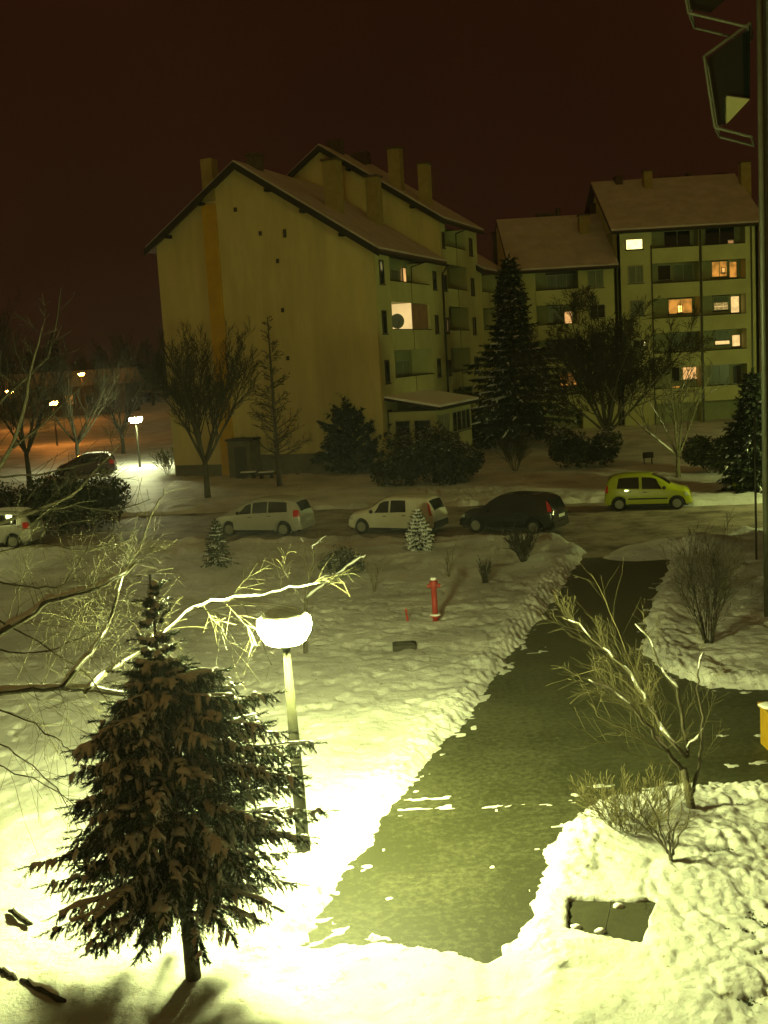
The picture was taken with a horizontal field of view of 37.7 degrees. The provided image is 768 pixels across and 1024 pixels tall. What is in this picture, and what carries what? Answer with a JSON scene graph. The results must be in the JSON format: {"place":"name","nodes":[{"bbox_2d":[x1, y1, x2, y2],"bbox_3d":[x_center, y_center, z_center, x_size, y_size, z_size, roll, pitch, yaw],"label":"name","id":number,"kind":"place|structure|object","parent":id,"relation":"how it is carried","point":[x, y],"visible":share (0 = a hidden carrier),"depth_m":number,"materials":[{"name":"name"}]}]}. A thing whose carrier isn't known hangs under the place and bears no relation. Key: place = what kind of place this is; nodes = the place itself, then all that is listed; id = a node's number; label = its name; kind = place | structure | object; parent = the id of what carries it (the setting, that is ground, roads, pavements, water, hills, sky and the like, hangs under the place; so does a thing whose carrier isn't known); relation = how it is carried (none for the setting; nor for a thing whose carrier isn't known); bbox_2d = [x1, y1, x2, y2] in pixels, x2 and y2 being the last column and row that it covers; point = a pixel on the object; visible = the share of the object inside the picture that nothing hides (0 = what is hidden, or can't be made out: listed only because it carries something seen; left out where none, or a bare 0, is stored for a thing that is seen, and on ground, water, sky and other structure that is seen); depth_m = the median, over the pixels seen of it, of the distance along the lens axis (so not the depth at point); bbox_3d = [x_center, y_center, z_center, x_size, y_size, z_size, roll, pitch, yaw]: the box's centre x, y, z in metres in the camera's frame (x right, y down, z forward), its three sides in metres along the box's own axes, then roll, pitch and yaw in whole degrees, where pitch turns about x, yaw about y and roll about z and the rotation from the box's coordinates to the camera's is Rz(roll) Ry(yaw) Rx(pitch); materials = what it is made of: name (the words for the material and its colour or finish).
{"place":"outdoors","nodes":[
{"label":"outdoors","id":0,"kind":"place"},
{"bbox_2d":[0,0,759,374],"label":"sky","id":1,"kind":"structure","parent":0,"point":[110,110],"materials":[{"name":"black"}]},
{"bbox_2d":[0,503,762,557],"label":"road","id":2,"kind":"structure","parent":0,"point":[592,530],"depth_m":45.66,"materials":[{"name":"grey asphalt"}]},
{"bbox_2d":[0,507,45,547],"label":"parked car","id":3,"kind":"object","parent":2,"relation":"on","point":[7,513],"visible":0.77,"depth_m":46.52,"materials":[{"name":"silver metal"}]},
{"bbox_2d":[216,495,314,535],"bbox_3d":[-4.985,0.114,46.553,4.040,1.555,1.963,0,8,20],"label":"parked car","id":4,"kind":"object","parent":2,"relation":"on","point":[283,515],"visible":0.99,"depth_m":45.73,"materials":[{"name":"silver metal"}]},
{"bbox_2d":[348,493,447,533],"bbox_3d":[0.535,0.034,44.987,3.890,1.495,1.969,1,9,27],"label":"parked car","id":5,"kind":"object","parent":2,"relation":"on","point":[392,512],"visible":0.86,"depth_m":44.23,"materials":[{"name":"white paint"}]},
{"bbox_2d":[460,491,568,533],"bbox_3d":[4.995,-0.029,43.460,4.090,1.515,1.975,2,9,33],"label":"parked car","id":6,"kind":"object","parent":2,"relation":"on","point":[545,511],"visible":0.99,"depth_m":42.57,"materials":[{"name":"black paint"}]},
{"bbox_2d":[604,471,691,510],"bbox_3d":[11.120,-0.933,47.315,3.590,1.525,1.812,-1,8,15],"label":"parked car","id":7,"kind":"object","parent":2,"relation":"on","point":[637,488],"visible":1,"depth_m":46.71,"materials":[{"name":"yellow paint"}]},
{"bbox_2d":[0,339,767,1023],"bbox_3d":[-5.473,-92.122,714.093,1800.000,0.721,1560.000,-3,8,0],"label":"snow ground","id":8,"kind":"structure","parent":0,"point":[378,713],"depth_m":20.66,"materials":[{"name":"white snow"}]},
{"bbox_2d":[0,966,17,980],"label":"edging log","id":9,"kind":"object","parent":8,"relation":"on","point":[6,971],"visible":1,"depth_m":13.02,"materials":[{"name":"brown wood"}]},
{"bbox_2d":[0,346,36,374],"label":"bare tree","id":10,"kind":"object","parent":8,"relation":"on","point":[26,365],"visible":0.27,"depth_m":221.86,"materials":[{"name":"brown plant"}]},
{"bbox_2d":[8,906,32,925],"bbox_3d":[-4.673,5.198,14.434,0.110,0.109,0.640,-11,11,-44],"label":"edging log","id":11,"kind":"object","parent":8,"relation":"on","point":[17,914],"visible":1,"depth_m":14.39,"materials":[{"name":"brown wood"}]},
{"bbox_2d":[0,282,40,422],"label":"bare tree","id":12,"kind":"object","parent":8,"relation":"on","point":[5,343],"visible":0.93,"depth_m":59.02,"materials":[{"name":"brown plant"}]},
{"bbox_2d":[0,479,40,514],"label":"evergreen shrub","id":13,"kind":"object","parent":8,"relation":"on","point":[9,498],"visible":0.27,"depth_m":49.78,"materials":[{"name":"green plant"}]},
{"bbox_2d":[14,337,67,372],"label":"bare tree","id":14,"kind":"object","parent":8,"relation":"on","point":[36,361],"visible":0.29,"depth_m":246.59,"materials":[{"name":"brown plant"}]},
{"bbox_2d":[20,977,66,1002],"bbox_3d":[-3.841,5.380,12.678,0.842,0.121,0.104,3,10,39],"label":"edging log","id":15,"kind":"object","parent":8,"relation":"on","point":[46,989],"visible":1,"depth_m":12.63,"materials":[{"name":"brown wood"}]},
{"bbox_2d":[0,313,96,486],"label":"bare tree","id":16,"kind":"object","parent":8,"relation":"on","point":[25,450],"visible":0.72,"depth_m":69.26,"materials":[{"name":"brown plant"}]},
{"bbox_2d":[41,333,66,372],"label":"conifer tree","id":17,"kind":"object","parent":8,"relation":"on","point":[53,346],"visible":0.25,"depth_m":233.34,"materials":[{"name":"green plant"}]},
{"bbox_2d":[0,367,143,419],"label":"apartment building","id":18,"kind":"structure","parent":8,"relation":"on","point":[85,391],"depth_m":189.02,"materials":[{"name":"paint"}]},
{"bbox_2d":[17,471,130,535],"bbox_3d":[-13.973,-0.483,50.122,5.156,2.978,3.497,-7,9,-22],"label":"evergreen shrub","id":19,"kind":"object","parent":8,"relation":"on","point":[110,497],"visible":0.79,"depth_m":49.57,"materials":[{"name":"green plant"}]},
{"bbox_2d":[0,286,149,556],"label":"bare tree","id":20,"kind":"object","parent":8,"relation":"on","point":[12,446],"visible":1,"depth_m":25.04,"materials":[{"name":"brown plant"}]},
{"bbox_2d":[18,334,136,456],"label":"bare tree","id":21,"kind":"object","parent":8,"relation":"on","point":[69,412],"visible":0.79,"depth_m":83.30,"materials":[{"name":"brown plant"}]},
{"bbox_2d":[73,350,95,370],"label":"bare tree","id":22,"kind":"object","parent":8,"relation":"on","point":[83,362],"visible":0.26,"depth_m":245.53,"materials":[{"name":"brown plant"}]},
{"bbox_2d":[57,452,117,476],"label":"parked car","id":23,"kind":"object","parent":8,"relation":"on","point":[90,468],"visible":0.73,"depth_m":76.93,"materials":[{"name":"black paint"}]},
{"bbox_2d":[87,335,145,369],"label":"bare tree","id":24,"kind":"object","parent":8,"relation":"on","point":[104,357],"visible":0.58,"depth_m":218.55,"materials":[{"name":"brown plant"}]},
{"bbox_2d":[82,350,153,453],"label":"bare tree","id":25,"kind":"object","parent":8,"relation":"on","point":[113,419],"visible":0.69,"depth_m":94.13,"materials":[{"name":"brown plant"}]},
{"bbox_2d":[104,324,147,366],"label":"bare tree","id":26,"kind":"object","parent":8,"relation":"on","point":[132,351],"visible":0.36,"depth_m":242.25,"materials":[{"name":"brown plant"}]},
{"bbox_2d":[129,416,141,466],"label":"street lamp","id":27,"kind":"object","parent":8,"relation":"on","point":[135,419],"visible":0.96,"depth_m":80.74,"materials":[{"name":"metal"}]},
{"bbox_2d":[131,358,160,403],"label":"conifer tree","id":28,"kind":"object","parent":8,"relation":"on","point":[145,394],"visible":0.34,"depth_m":230.87,"materials":[{"name":"green plant"}]},
{"bbox_2d":[129,347,166,405],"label":"bare tree","id":29,"kind":"object","parent":8,"relation":"on","point":[151,391],"visible":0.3,"depth_m":218.12,"materials":[{"name":"brown plant"}]},
{"bbox_2d":[148,445,174,473],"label":"bare shrub","id":30,"kind":"object","parent":8,"relation":"on","point":[165,458],"visible":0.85,"depth_m":74.66,"materials":[{"name":"brown plant"}]},
{"bbox_2d":[13,572,342,981],"bbox_3d":[-2.260,3.086,12.457,3.580,4.941,3.252,-3,8,0],"label":"spruce tree","id":31,"kind":"object","parent":8,"relation":"on","point":[165,730],"visible":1,"depth_m":12.00,"materials":[{"name":"green plant"}]},
{"bbox_2d":[0,475,359,854],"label":"bare tree","id":32,"kind":"object","parent":8,"relation":"on","point":[90,686],"visible":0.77,"depth_m":13.63,"materials":[{"name":"brown plant"}]},
{"bbox_2d":[138,315,261,497],"bbox_3d":[-9.286,-5.421,59.161,5.982,9.749,7.714,-3,8,0],"label":"bare tree","id":33,"kind":"object","parent":8,"relation":"on","point":[187,402],"visible":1,"depth_m":58.78,"materials":[{"name":"brown plant"}]},
{"bbox_2d":[199,519,239,567],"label":"conifer tree","id":34,"kind":"object","parent":8,"relation":"on","point":[218,537],"visible":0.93,"depth_m":38.78,"materials":[{"name":"green plant"}]},
{"bbox_2d":[225,437,261,477],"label":"garden shed","id":35,"kind":"structure","parent":8,"relation":"on","point":[243,456],"depth_m":69.10,"materials":[{"name":"concrete"}]},
{"bbox_2d":[234,447,247,477],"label":"door","id":36,"kind":"structure","parent":35,"relation":"in","point":[239,452],"depth_m":69.02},
{"bbox_2d":[241,316,313,486],"bbox_3d":[-5.811,-6.080,62.770,3.771,9.652,4.131,-9,10,-35],"label":"larch tree","id":37,"kind":"object","parent":8,"relation":"on","point":[276,443],"visible":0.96,"depth_m":62.72,"materials":[{"name":"brown plant"}]},
{"bbox_2d":[257,606,311,853],"bbox_3d":[-1.244,3.152,15.547,0.752,3.760,0.752,-4,8,0],"label":"street lamp","id":38,"kind":"object","parent":8,"relation":"on","point":[295,634],"visible":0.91,"depth_m":15.22,"materials":[{"name":"metal"}]},
{"bbox_2d":[277,532,369,653],"bbox_3d":[-1.313,1.967,26.902,2.344,3.074,0.950,1,9,27],"label":"bare tree","id":39,"kind":"object","parent":8,"relation":"on","point":[311,594],"visible":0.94,"depth_m":26.87,"materials":[{"name":"brown plant"}]},
{"bbox_2d":[144,139,506,475],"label":"apartment building","id":40,"kind":"structure","parent":8,"relation":"on","point":[331,258],"depth_m":69.31,"materials":[{"name":"paint"}]},
{"bbox_2d":[378,260,385,284],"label":"window","id":41,"kind":"structure","parent":40,"relation":"in","point":[381,262],"depth_m":66.93,"materials":[{"name":"black glass"}]},
{"bbox_2d":[381,310,388,334],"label":"window","id":42,"kind":"structure","parent":40,"relation":"in","point":[384,313],"depth_m":67.33,"materials":[{"name":"black glass"}]},
{"bbox_2d":[384,360,391,384],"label":"window","id":43,"kind":"structure","parent":40,"relation":"in","point":[386,362],"depth_m":67.76,"materials":[{"name":"black glass"}]},
{"bbox_2d":[390,269,401,280],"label":"window","id":44,"kind":"structure","parent":40,"relation":"in","point":[395,274],"depth_m":73.61,"materials":[{"name":"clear glass"}]},
{"bbox_2d":[392,314,403,328],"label":"satellite dish","id":45,"kind":"object","parent":40,"relation":"attached to","point":[397,321],"visible":1,"depth_m":68.82,"materials":[{"name":"grey"}]},
{"bbox_2d":[395,360,410,376],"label":"window","id":46,"kind":"structure","parent":40,"relation":"in","point":[402,367],"depth_m":74.77,"materials":[{"name":"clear glass"}]},
{"bbox_2d":[394,420,411,446],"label":"window","id":47,"kind":"structure","parent":40,"relation":"in","point":[398,423],"depth_m":67.71,"materials":[{"name":"black glass"}]},
{"bbox_2d":[413,419,431,444],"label":"window","id":48,"kind":"structure","parent":40,"relation":"in","point":[417,423],"depth_m":67.29,"materials":[{"name":"black glass"}]},
{"bbox_2d":[437,413,450,436],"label":"window","id":49,"kind":"structure","parent":40,"relation":"in","point":[444,419],"depth_m":68.50,"materials":[{"name":"grey glass"}]},
{"bbox_2d":[451,408,471,433],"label":"window","id":50,"kind":"structure","parent":40,"relation":"in","point":[461,419],"depth_m":71.69,"materials":[{"name":"grey glass"}]},
{"bbox_2d":[317,542,365,577],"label":"evergreen shrub","id":51,"kind":"object","parent":8,"relation":"on","point":[342,560],"visible":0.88,"depth_m":35.57,"materials":[{"name":"green plant"}]},
{"bbox_2d":[309,389,394,473],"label":"conifer tree","id":52,"kind":"object","parent":8,"relation":"on","point":[337,444],"visible":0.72,"depth_m":67.25,"materials":[{"name":"green plant"}]},
{"bbox_2d":[366,555,386,592],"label":"bare shrub","id":53,"kind":"object","parent":8,"relation":"on","point":[371,578],"visible":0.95,"depth_m":33.21,"materials":[{"name":"brown plant"}]},
{"bbox_2d":[367,446,435,486],"bbox_3d":[0.974,-2.392,59.774,3.331,2.328,3.054,4,11,42],"label":"evergreen shrub","id":54,"kind":"object","parent":8,"relation":"on","point":[384,475],"visible":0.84,"depth_m":59.33,"materials":[{"name":"green plant"}]},
{"bbox_2d":[403,508,435,551],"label":"conifer tree","id":55,"kind":"object","parent":8,"relation":"on","point":[417,534],"visible":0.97,"depth_m":39.87,"materials":[{"name":"green plant"}]},
{"bbox_2d":[376,421,484,485],"bbox_3d":[2.460,-3.166,60.256,5.915,3.584,4.742,-3,8,0],"label":"evergreen shrub","id":56,"kind":"object","parent":8,"relation":"on","point":[450,457],"visible":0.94,"depth_m":59.41,"materials":[{"name":"green plant"}]},
{"bbox_2d":[427,577,440,621],"bbox_3d":[1.312,2.360,29.100,0.340,1.380,0.273,-3,8,0],"label":"fire hydrant","id":57,"kind":"object","parent":8,"relation":"on","point":[433,584],"visible":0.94,"depth_m":29.02,"materials":[{"name":"red metal"}]},
{"bbox_2d":[476,556,492,583],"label":"bare shrub","id":58,"kind":"object","parent":8,"relation":"on","point":[485,576],"visible":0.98,"depth_m":33.45,"materials":[{"name":"brown plant"}]},
{"bbox_2d":[471,408,544,441],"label":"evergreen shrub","id":59,"kind":"object","parent":8,"relation":"on","point":[511,426],"visible":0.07,"depth_m":84.34,"materials":[{"name":"green plant"}]},
{"bbox_2d":[494,428,534,470],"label":"bare shrub","id":60,"kind":"object","parent":8,"relation":"on","point":[517,450],"visible":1,"depth_m":63.91,"materials":[{"name":"brown plant"}]},
{"bbox_2d":[457,252,582,450],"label":"conifer tree","id":61,"kind":"object","parent":8,"relation":"on","point":[496,398],"visible":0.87,"depth_m":77.68,"materials":[{"name":"green plant"}]},
{"bbox_2d":[500,523,542,561],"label":"bare shrub","id":62,"kind":"object","parent":8,"relation":"on","point":[515,545],"visible":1,"depth_m":36.49,"materials":[{"name":"brown plant"}]},
{"bbox_2d":[490,203,621,428],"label":"apartment building","id":63,"kind":"structure","parent":8,"relation":"on","point":[557,254],"depth_m":92.77,"materials":[{"name":"paint"}]},
{"bbox_2d":[547,304,562,323],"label":"window","id":64,"kind":"structure","parent":63,"relation":"in","point":[550,311],"depth_m":93.12,"materials":[{"name":"grey glass"}]},
{"bbox_2d":[546,271,574,289],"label":"window","id":65,"kind":"structure","parent":63,"relation":"in","point":[555,280],"depth_m":92.73,"materials":[{"name":"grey glass"}]},
{"bbox_2d":[587,270,604,288],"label":"window","id":66,"kind":"structure","parent":63,"relation":"in","point":[595,277],"depth_m":91.36,"materials":[{"name":"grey glass"}]},
{"bbox_2d":[590,304,605,318],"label":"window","id":67,"kind":"structure","parent":63,"relation":"in","point":[602,315],"depth_m":91.72,"materials":[{"name":"black glass"}]},
{"bbox_2d":[548,422,623,467],"bbox_3d":[11.362,-3.726,63.185,4.498,2.804,3.428,-3,8,0],"label":"evergreen shrub","id":68,"kind":"object","parent":8,"relation":"on","point":[570,446],"visible":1,"depth_m":62.60,"materials":[{"name":"green plant"}]},
{"bbox_2d":[507,285,716,452],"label":"bare tree","id":69,"kind":"object","parent":8,"relation":"on","point":[621,363],"visible":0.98,"depth_m":68.40,"materials":[{"name":"brown plant"}]},
{"bbox_2d":[568,901,655,941],"bbox_3d":[2.694,4.973,13.678,1.192,0.190,1.319,0,8,21],"label":"utility cover","id":70,"kind":"object","parent":8,"relation":"on","point":[626,920],"visible":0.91,"depth_m":13.63,"materials":[{"name":"metal"}]},
{"bbox_2d":[566,759,698,835],"bbox_3d":[3.545,4.114,15.770,1.891,1.125,1.907,-3,8,0],"label":"bare shrub","id":71,"kind":"object","parent":8,"relation":"on","point":[622,820],"visible":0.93,"depth_m":15.88,"materials":[{"name":"brown plant"}]},
{"bbox_2d":[538,558,727,808],"bbox_3d":[3.299,2.831,16.002,2.646,3.840,2.825,3,10,39],"label":"bare tree","id":72,"kind":"object","parent":8,"relation":"on","point":[661,743],"visible":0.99,"depth_m":16.31,"materials":[{"name":"brown plant"}]},
{"bbox_2d":[615,777,696,861],"bbox_3d":[3.623,4.130,14.761,0.941,1.552,0.878,-4,8,-6],"label":"sapling","id":73,"kind":"object","parent":8,"relation":"on","point":[668,852],"visible":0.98,"depth_m":14.78,"materials":[{"name":"brown plant"}]},
{"bbox_2d":[602,354,727,477],"bbox_3d":[14.506,-4.716,56.426,6.175,6.312,4.012,-8,9,-28],"label":"bare tree","id":74,"kind":"object","parent":8,"relation":"on","point":[677,451],"visible":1,"depth_m":56.33,"materials":[{"name":"brown plant"}]},
{"bbox_2d":[584,161,759,425],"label":"apartment building","id":75,"kind":"structure","parent":8,"relation":"on","point":[681,246],"depth_m":92.39,"materials":[{"name":"paint"}]},
{"bbox_2d":[625,238,643,250],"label":"window","id":76,"kind":"structure","parent":75,"relation":"in","point":[631,244],"depth_m":91.01,"materials":[{"name":"white"}]},
{"bbox_2d":[628,265,643,283],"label":"window","id":77,"kind":"structure","parent":75,"relation":"in","point":[635,273],"depth_m":91.34,"materials":[{"name":"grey glass"}]},
{"bbox_2d":[630,300,644,316],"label":"window","id":78,"kind":"structure","parent":75,"relation":"in","point":[632,305],"depth_m":91.70,"materials":[{"name":"black glass"}]},
{"bbox_2d":[657,265,671,281],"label":"window","id":79,"kind":"structure","parent":75,"relation":"in","point":[663,271],"depth_m":92.73,"materials":[{"name":"black glass"}]},
{"bbox_2d":[671,367,680,382],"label":"window","id":80,"kind":"structure","parent":75,"relation":"in","point":[675,374],"depth_m":93.87,"materials":[{"name":"black glass"}]},
{"bbox_2d":[663,230,690,246],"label":"window","id":81,"kind":"structure","parent":75,"relation":"in","point":[680,237],"depth_m":92.35,"materials":[{"name":"black glass"}]},
{"bbox_2d":[667,297,693,314],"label":"window","id":82,"kind":"structure","parent":75,"relation":"in","point":[686,302],"depth_m":93.10,"materials":[{"name":"brown glass"}]},
{"bbox_2d":[670,331,693,348],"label":"window","id":83,"kind":"structure","parent":75,"relation":"in","point":[679,334],"depth_m":93.49,"materials":[{"name":"black glass"}]},
{"bbox_2d":[673,264,692,281],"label":"window","id":84,"kind":"structure","parent":75,"relation":"in","point":[681,272],"depth_m":92.73,"materials":[{"name":"glass"}]},
{"bbox_2d":[680,366,696,380],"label":"window","id":85,"kind":"structure","parent":75,"relation":"in","point":[684,368],"depth_m":93.87,"materials":[{"name":"brown"}]},
{"bbox_2d":[704,227,734,244],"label":"window","id":86,"kind":"structure","parent":75,"relation":"in","point":[714,235],"depth_m":92.35,"materials":[{"name":"black glass"}]},
{"bbox_2d":[711,260,727,277],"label":"window","id":87,"kind":"structure","parent":75,"relation":"in","point":[716,265],"depth_m":92.71,"materials":[{"name":"brown glass"}]},
{"bbox_2d":[709,364,730,384],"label":"window","id":88,"kind":"structure","parent":75,"relation":"in","point":[720,372],"depth_m":93.92,"materials":[{"name":"green glass"}]},
{"bbox_2d":[712,294,729,311],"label":"window","id":89,"kind":"structure","parent":75,"relation":"in","point":[718,298],"depth_m":93.08,"materials":[{"name":"glass"}]},
{"bbox_2d":[714,329,730,340],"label":"window","id":90,"kind":"structure","parent":75,"relation":"in","point":[721,335],"depth_m":93.46,"materials":[{"name":"green glass"}]},
{"bbox_2d":[728,261,737,278],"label":"window","id":91,"kind":"structure","parent":75,"relation":"in","point":[733,264],"depth_m":92.73,"materials":[{"name":"brown"}]},
{"bbox_2d":[730,296,739,313],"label":"window","id":92,"kind":"structure","parent":75,"relation":"in","point":[734,300],"depth_m":93.12,"materials":[{"name":"brown"}]},
{"bbox_2d":[731,334,740,347],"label":"window","id":93,"kind":"structure","parent":75,"relation":"in","point":[735,339],"depth_m":93.53,"materials":[{"name":"brown"}]},
{"bbox_2d":[732,365,741,383],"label":"window","id":94,"kind":"structure","parent":75,"relation":"in","point":[736,369],"depth_m":93.92,"materials":[{"name":"glass"}]},
{"bbox_2d":[680,434,729,472],"bbox_3d":[16.695,-2.921,57.184,3.136,2.228,2.755,2,10,34],"label":"evergreen shrub","id":95,"kind":"object","parent":8,"relation":"on","point":[701,451],"visible":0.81,"depth_m":56.69,"materials":[{"name":"green plant"}]},
{"bbox_2d":[642,802,767,1005],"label":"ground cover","id":96,"kind":"object","parent":8,"relation":"on","point":[755,953],"visible":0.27,"depth_m":13.20,"materials":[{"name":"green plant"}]},
{"bbox_2d":[658,508,761,643],"bbox_3d":[7.446,1.472,25.307,2.215,3.268,2.114,0,9,25],"label":"bare shrub","id":97,"kind":"object","parent":8,"relation":"on","point":[713,582],"visible":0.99,"depth_m":25.35,"materials":[{"name":"brown plant"}]},
{"bbox_2d":[699,543,751,590],"bbox_3d":[9.308,1.595,30.330,1.125,1.427,1.316,-11,11,-43],"label":"bare shrub","id":98,"kind":"object","parent":8,"relation":"on","point":[728,568],"visible":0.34,"depth_m":30.55,"materials":[{"name":"brown plant"}]},
{"bbox_2d":[685,0,767,616],"bbox_3d":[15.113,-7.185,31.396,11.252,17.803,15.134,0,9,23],"label":"street lamp","id":99,"kind":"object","parent":8,"relation":"on","point":[727,67],"depth_m":26.32,"materials":[{"name":"metal"}]},
{"bbox_2d":[714,368,761,493],"bbox_3d":[16.502,-3.594,50.071,3.755,5.778,3.426,-3,8,0],"label":"conifer tree","id":100,"kind":"object","parent":8,"relation":"on","point":[739,444],"visible":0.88,"depth_m":49.62,"materials":[{"name":"green plant"}]},
{"bbox_2d":[753,412,757,559],"bbox_3d":[11.358,-0.675,34.340,0.100,4.760,0.100,-3,8,0],"label":"signpost","id":101,"kind":"object","parent":8,"relation":"on","point":[755,479],"visible":0.9,"depth_m":34.30,"materials":[{"name":"metal"}]},
{"bbox_2d":[392,640,415,651],"bbox_3d":[0.487,3.213,26.990,0.570,0.170,0.370,-3,8,0],"label":"drain cover","id":102,"kind":"object","parent":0,"point":[400,645],"visible":0.97,"depth_m":26.81,"materials":[{"name":"grey metal"}]},
{"bbox_2d":[300,556,767,963],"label":"path","id":103,"kind":"structure","parent":0,"point":[438,879],"depth_m":18.62,"materials":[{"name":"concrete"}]},
{"bbox_2d":[757,701,767,749],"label":"grit bin","id":104,"kind":"object","parent":103,"relation":"on","point":[763,706],"visible":1,"depth_m":19.12,"materials":[{"name":"yellow paint"}]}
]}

